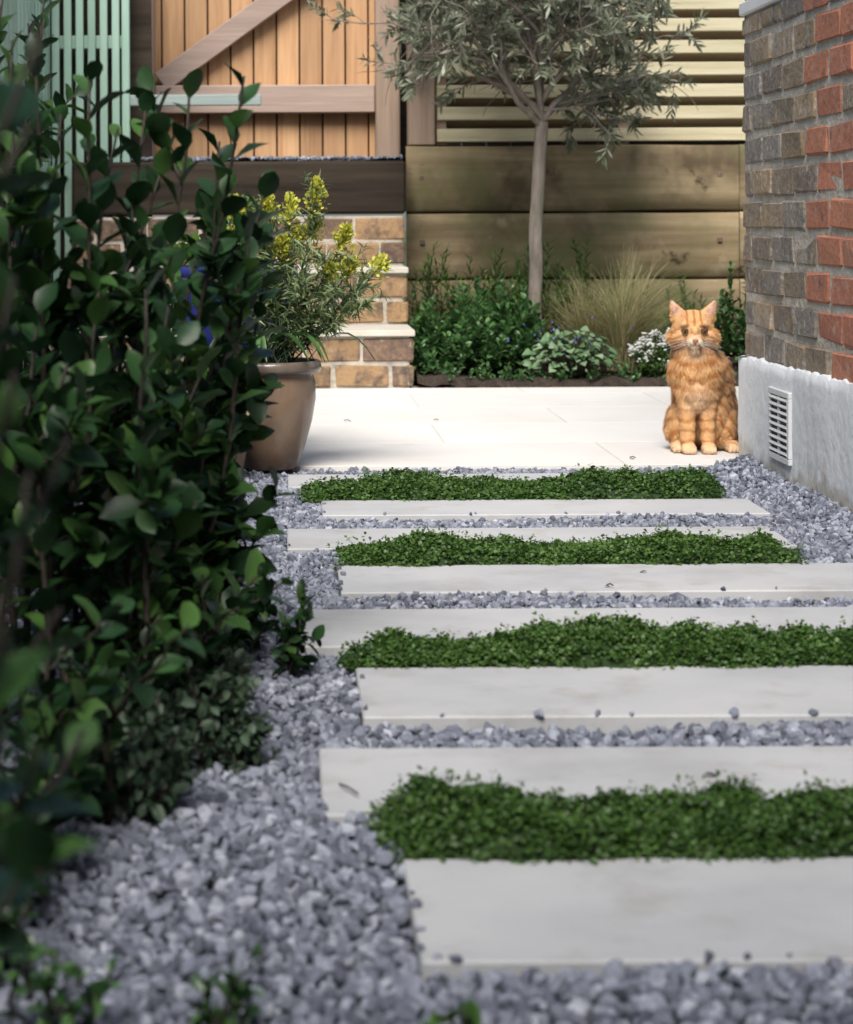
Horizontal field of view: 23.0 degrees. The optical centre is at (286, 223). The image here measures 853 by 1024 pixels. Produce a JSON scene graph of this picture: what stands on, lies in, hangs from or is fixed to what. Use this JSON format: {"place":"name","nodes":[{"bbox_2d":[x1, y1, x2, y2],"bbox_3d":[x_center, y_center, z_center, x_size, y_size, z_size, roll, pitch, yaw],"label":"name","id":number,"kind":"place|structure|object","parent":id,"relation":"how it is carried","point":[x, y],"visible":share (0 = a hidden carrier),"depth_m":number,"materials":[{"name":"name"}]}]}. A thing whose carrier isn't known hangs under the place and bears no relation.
{"place":"outdoors","nodes":[
{"label":"outdoors","id":0,"kind":"place"},
{"bbox_2d":[60,154,405,162],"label":"raised terrace","id":1,"kind":"structure","parent":0,"point":[310,158],"depth_m":9.47,"materials":[{"name":"stone"}]},
{"bbox_2d":[98,0,399,157],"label":"wooden gate","id":2,"kind":"structure","parent":1,"relation":"on","point":[321,96],"depth_m":10.11,"materials":[{"name":"brown wood"}]},
{"bbox_2d":[399,0,744,162],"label":"boundary fence","id":3,"kind":"object","parent":1,"relation":"on","point":[403,124],"depth_m":10.30,"materials":[{"name":"wood"}]},
{"bbox_2d":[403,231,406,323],"bbox_3d":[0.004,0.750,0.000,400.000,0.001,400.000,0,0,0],"label":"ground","id":4,"kind":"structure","parent":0,"point":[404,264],"depth_m":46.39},
{"bbox_2d":[51,0,152,268],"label":"neighbour fence","id":5,"kind":"object","parent":4,"relation":"on","point":[140,36],"visible":0.05,"depth_m":9.50,"materials":[{"name":"green wood"}]},
{"bbox_2d":[0,0,260,367],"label":"mint picket fence","id":6,"kind":"object","parent":4,"relation":"on","point":[79,42],"visible":0.17,"depth_m":9.38,"materials":[{"name":"paint"}]},
{"bbox_2d":[0,30,296,720],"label":"laurel shrub","id":7,"kind":"object","parent":4,"relation":"on","point":[157,486],"visible":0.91,"depth_m":2.79,"materials":[{"name":"green plant"}]},
{"bbox_2d":[49,161,414,388],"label":"brick steps","id":8,"kind":"structure","parent":4,"relation":"on","point":[383,333],"depth_m":9.25,"materials":[{"name":"brick"}]},
{"bbox_2d":[0,453,852,1023],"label":"gravel","id":9,"kind":"structure","parent":4,"relation":"on","point":[212,873],"depth_m":2.12,"materials":[{"name":"grey gravel"}]},
{"bbox_2d":[0,27,99,976],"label":"laurel shrub","id":10,"kind":"object","parent":9,"relation":"on","point":[31,849],"visible":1,"depth_m":1.15,"materials":[{"name":"green plant"}]},
{"bbox_2d":[0,0,185,603],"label":"laurel shrub","id":11,"kind":"object","parent":9,"relation":"on","point":[59,101],"visible":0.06,"depth_m":3.51,"materials":[{"name":"green plant"}]},
{"bbox_2d":[0,887,269,1023],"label":"herb","id":12,"kind":"object","parent":9,"relation":"on","point":[235,996],"visible":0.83,"depth_m":1.73,"materials":[{"name":"green plant"}]},
{"bbox_2d":[0,566,293,974],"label":"laurel shrub","id":13,"kind":"object","parent":9,"relation":"on","point":[102,695],"visible":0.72,"depth_m":2.24,"materials":[{"name":"green plant"}]},
{"bbox_2d":[50,624,281,826],"bbox_3d":[-0.155,0.611,2.521,0.300,0.186,0.502,0,0,0],"label":"herb","id":14,"kind":"object","parent":9,"relation":"on","point":[160,751],"visible":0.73,"depth_m":2.54,"materials":[{"name":"green plant"}]},
{"bbox_2d":[169,568,280,671],"bbox_3d":[-0.124,0.589,3.171,0.234,0.169,0.553,0,0,0],"label":"laurel seedling","id":15,"kind":"object","parent":9,"relation":"on","point":[259,628],"visible":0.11,"depth_m":3.16,"materials":[{"name":"green plant"}]},
{"bbox_2d":[235,452,245,467],"bbox_3d":[-0.182,0.578,5.400,0.200,0.167,0.200,0,0,0],"label":"clay pot","id":16,"kind":"object","parent":9,"relation":"on","point":[240,459],"visible":0.01,"depth_m":5.37,"materials":[{"name":"brown ceramic"}]},
{"bbox_2d":[187,355,247,391],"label":"potted herb","id":17,"kind":"object","parent":16,"relation":"on","point":[205,376],"visible":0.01,"depth_m":5.37,"materials":[{"name":"green plant"}]},
{"bbox_2d":[265,579,324,676],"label":"laurel seedling","id":18,"kind":"object","parent":9,"relation":"on","point":[288,655],"visible":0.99,"depth_m":3.06,"materials":[{"name":"green plant"}]},
{"bbox_2d":[209,169,394,470],"bbox_3d":[0.032,0.255,5.620,0.534,0.810,0.349,0,0,0],"label":"potted plant","id":19,"kind":"object","parent":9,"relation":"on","point":[282,446],"visible":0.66,"depth_m":5.58,"materials":[{"name":"plant"}]},
{"bbox_2d":[421,997,483,1023],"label":"weed seedling","id":20,"kind":"object","parent":9,"relation":"on","point":[470,1011],"visible":1,"depth_m":1.67,"materials":[{"name":"green plant"}]},
{"bbox_2d":[288,473,649,489],"bbox_3d":[0.496,0.675,5.362,0.985,0.035,0.256,0,0,0],"label":"stepping stone","id":21,"kind":"object","parent":9,"relation":"on","point":[294,481],"visible":0.24,"depth_m":5.43,"materials":[{"name":"stone"}]},
{"bbox_2d":[292,463,726,503],"bbox_3d":[0.543,0.634,5.103,1.076,0.094,0.350,0,0,0],"label":"creeping groundcover","id":22,"kind":"object","parent":9,"relation":"on","point":[592,482],"visible":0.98,"depth_m":5.01,"materials":[{"name":"green plant"}]},
{"bbox_2d":[338,419,714,794],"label":"fallen leaves and twigs","id":23,"kind":"object","parent":9,"relation":"on","point":[357,793],"visible":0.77,"depth_m":2.48,"materials":[{"name":"brown plant"}]},
{"bbox_2d":[287,526,796,559],"bbox_3d":[0.520,0.674,4.372,1.037,0.035,0.277,0,0,0],"label":"stepping stone","id":24,"kind":"object","parent":9,"relation":"on","point":[303,540],"visible":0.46,"depth_m":4.42,"materials":[{"name":"stone"}]},
{"bbox_2d":[321,499,770,521],"bbox_3d":[0.588,0.673,4.840,1.013,0.035,0.254,0,0,0],"label":"stepping stone","id":25,"kind":"object","parent":9,"relation":"on","point":[441,510],"visible":0.62,"depth_m":4.81,"materials":[{"name":"stone"}]},
{"bbox_2d":[326,524,808,573],"bbox_3d":[0.550,0.635,4.136,0.954,0.093,0.282,0,0,0],"label":"creeping groundcover","id":26,"kind":"object","parent":9,"relation":"on","point":[431,548],"visible":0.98,"depth_m":4.07,"materials":[{"name":"green plant"}]},
{"bbox_2d":[301,607,852,657],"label":"stepping stone","id":27,"kind":"object","parent":9,"relation":"on","point":[342,626],"visible":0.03,"depth_m":3.48,"materials":[{"name":"stone"}]},
{"bbox_2d":[319,746,852,822],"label":"stepping stone","id":28,"kind":"object","parent":9,"relation":"on","point":[368,775],"visible":0.45,"depth_m":2.53,"materials":[{"name":"stone"}]},
{"bbox_2d":[329,607,852,676],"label":"creeping groundcover","id":29,"kind":"object","parent":9,"relation":"on","point":[623,641],"visible":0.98,"depth_m":3.13,"materials":[{"name":"green plant"}]},
{"bbox_2d":[337,563,852,605],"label":"stepping stone","id":30,"kind":"object","parent":9,"relation":"on","point":[801,581],"visible":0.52,"depth_m":3.85,"materials":[{"name":"stone"}]},
{"bbox_2d":[354,765,852,886],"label":"creeping groundcover","id":31,"kind":"object","parent":9,"relation":"on","point":[422,819],"visible":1,"depth_m":2.19,"materials":[{"name":"green plant"}]},
{"bbox_2d":[356,665,852,737],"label":"stepping stone","id":32,"kind":"object","parent":9,"relation":"on","point":[465,699],"visible":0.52,"depth_m":2.91,"materials":[{"name":"stone"}]},
{"bbox_2d":[403,857,852,984],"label":"stepping stone","id":33,"kind":"object","parent":9,"relation":"on","point":[553,917],"visible":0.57,"depth_m":1.99,"materials":[{"name":"stone"}]},
{"bbox_2d":[405,144,745,385],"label":"timber sleeper wall","id":34,"kind":"structure","parent":4,"relation":"on","point":[679,208],"depth_m":9.55,"materials":[{"name":"brown wood"}]},
{"bbox_2d":[406,0,434,145],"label":"fence post","id":35,"kind":"object","parent":34,"relation":"on","point":[421,120],"visible":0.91,"depth_m":9.57,"materials":[{"name":"brown wood"}]},
{"bbox_2d":[435,0,744,145],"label":"slatted fence","id":36,"kind":"object","parent":34,"relation":"on","point":[717,69],"visible":0.34,"depth_m":9.60,"materials":[{"name":"brown wood"}]},
{"bbox_2d":[742,0,852,382],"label":"brick walls","id":37,"kind":"structure","parent":4,"relation":"on","point":[797,125],"depth_m":5.15,"materials":[{"name":"brown brick"}]},
{"bbox_2d":[739,0,778,16],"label":"string course","id":38,"kind":"object","parent":37,"relation":"attached to","point":[747,7],"visible":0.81,"depth_m":5.63,"materials":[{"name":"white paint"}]},
{"bbox_2d":[738,355,852,511],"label":"rendered plinth","id":39,"kind":"structure","parent":37,"relation":"on","point":[822,433],"depth_m":5.04,"materials":[{"name":"white paint"}]},
{"bbox_2d":[768,386,791,465],"bbox_3d":[1.251,0.512,5.300,0.015,0.182,0.220,0,0,0],"label":"air vent","id":40,"kind":"object","parent":39,"relation":"attached to","point":[779,425],"visible":1,"depth_m":5.28,"materials":[{"name":"white plastic"}]},
{"bbox_2d":[285,385,738,472],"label":"patio","id":41,"kind":"structure","parent":0,"point":[499,427],"depth_m":6.66,"materials":[{"name":"stone"}]},
{"bbox_2d":[180,264,297,357],"bbox_3d":[-0.148,0.391,6.000,0.364,0.540,0.364,0,0,0],"label":"blue glazed pot","id":42,"kind":"object","parent":41,"relation":"on","point":[185,272],"visible":0.06,"depth_m":5.88,"materials":[{"name":"ceramic"}]},
{"bbox_2d":[168,193,284,266],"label":"potted shrub","id":43,"kind":"object","parent":42,"relation":"on","point":[182,244],"visible":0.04,"depth_m":5.97,"materials":[{"name":"green plant"}]},
{"bbox_2d":[662,301,738,453],"bbox_3d":[1.202,0.435,6.027,0.248,0.436,0.362,0,0,29],"label":"ginger cat","id":44,"kind":"object","parent":41,"relation":"on","point":[702,412],"visible":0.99,"depth_m":5.92},
{"bbox_2d":[413,357,738,387],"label":"garden bed soil","id":45,"kind":"structure","parent":0,"point":[461,380],"depth_m":8.37,"materials":[{"name":"brown soil"}]},
{"bbox_2d":[409,319,467,381],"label":"evergreen shrub","id":46,"kind":"object","parent":45,"relation":"on","point":[432,360],"visible":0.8,"depth_m":8.50,"materials":[{"name":"green plant"}]},
{"bbox_2d":[405,241,495,361],"bbox_3d":[0.692,0.358,9.246,0.676,0.567,0.418,0,0,0],"label":"fern plant","id":47,"kind":"object","parent":45,"relation":"on","point":[427,279],"visible":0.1,"depth_m":9.27,"materials":[{"name":"green plant"}]},
{"bbox_2d":[409,274,553,375],"bbox_3d":[0.794,0.426,8.718,0.639,0.425,0.493,0,0,-20],"label":"evergreen shrub","id":48,"kind":"object","parent":45,"relation":"on","point":[491,344],"visible":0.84,"depth_m":8.63,"materials":[{"name":"green plant"}]},
{"bbox_2d":[303,0,708,371],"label":"olive tree","id":49,"kind":"object","parent":45,"relation":"on","point":[531,26],"visible":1,"depth_m":8.83,"materials":[{"name":"green plant"}]},
{"bbox_2d":[466,235,624,365],"bbox_3d":[1.168,0.345,9.208,0.828,0.601,0.441,0,0,0],"label":"fern plant","id":50,"kind":"object","parent":45,"relation":"on","point":[546,302],"visible":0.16,"depth_m":9.17,"materials":[{"name":"green plant"}]},
{"bbox_2d":[501,316,632,376],"bbox_3d":[1.207,0.501,8.510,0.660,0.246,0.313,0,0,0],"label":"silver leaf brunnera","id":51,"kind":"object","parent":45,"relation":"on","point":[584,358],"visible":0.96,"depth_m":8.46,"materials":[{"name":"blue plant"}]},
{"bbox_2d":[421,359,736,382],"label":"edging plants","id":52,"kind":"object","parent":45,"relation":"on","point":[562,374],"visible":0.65,"depth_m":8.42,"materials":[{"name":"green plant"}]},
{"bbox_2d":[627,327,671,376],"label":"white flowering plant","id":53,"kind":"object","parent":45,"relation":"on","point":[645,363],"visible":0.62,"depth_m":8.48,"materials":[{"name":"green plant"}]},
{"bbox_2d":[626,272,734,361],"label":"fern plant","id":54,"kind":"object","parent":45,"relation":"on","point":[684,300],"visible":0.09,"depth_m":9.27,"materials":[{"name":"green plant"}]},
{"bbox_2d":[714,260,746,360],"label":"evergreen shrub","id":55,"kind":"object","parent":45,"relation":"on","point":[733,341],"visible":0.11,"depth_m":8.90,"materials":[{"name":"green plant"}]},
{"bbox_2d":[530,236,730,372],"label":"feather grass","id":56,"kind":"object","parent":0,"point":[621,334],"depth_m":8.70,"materials":[{"name":"beige plant"}]}
]}

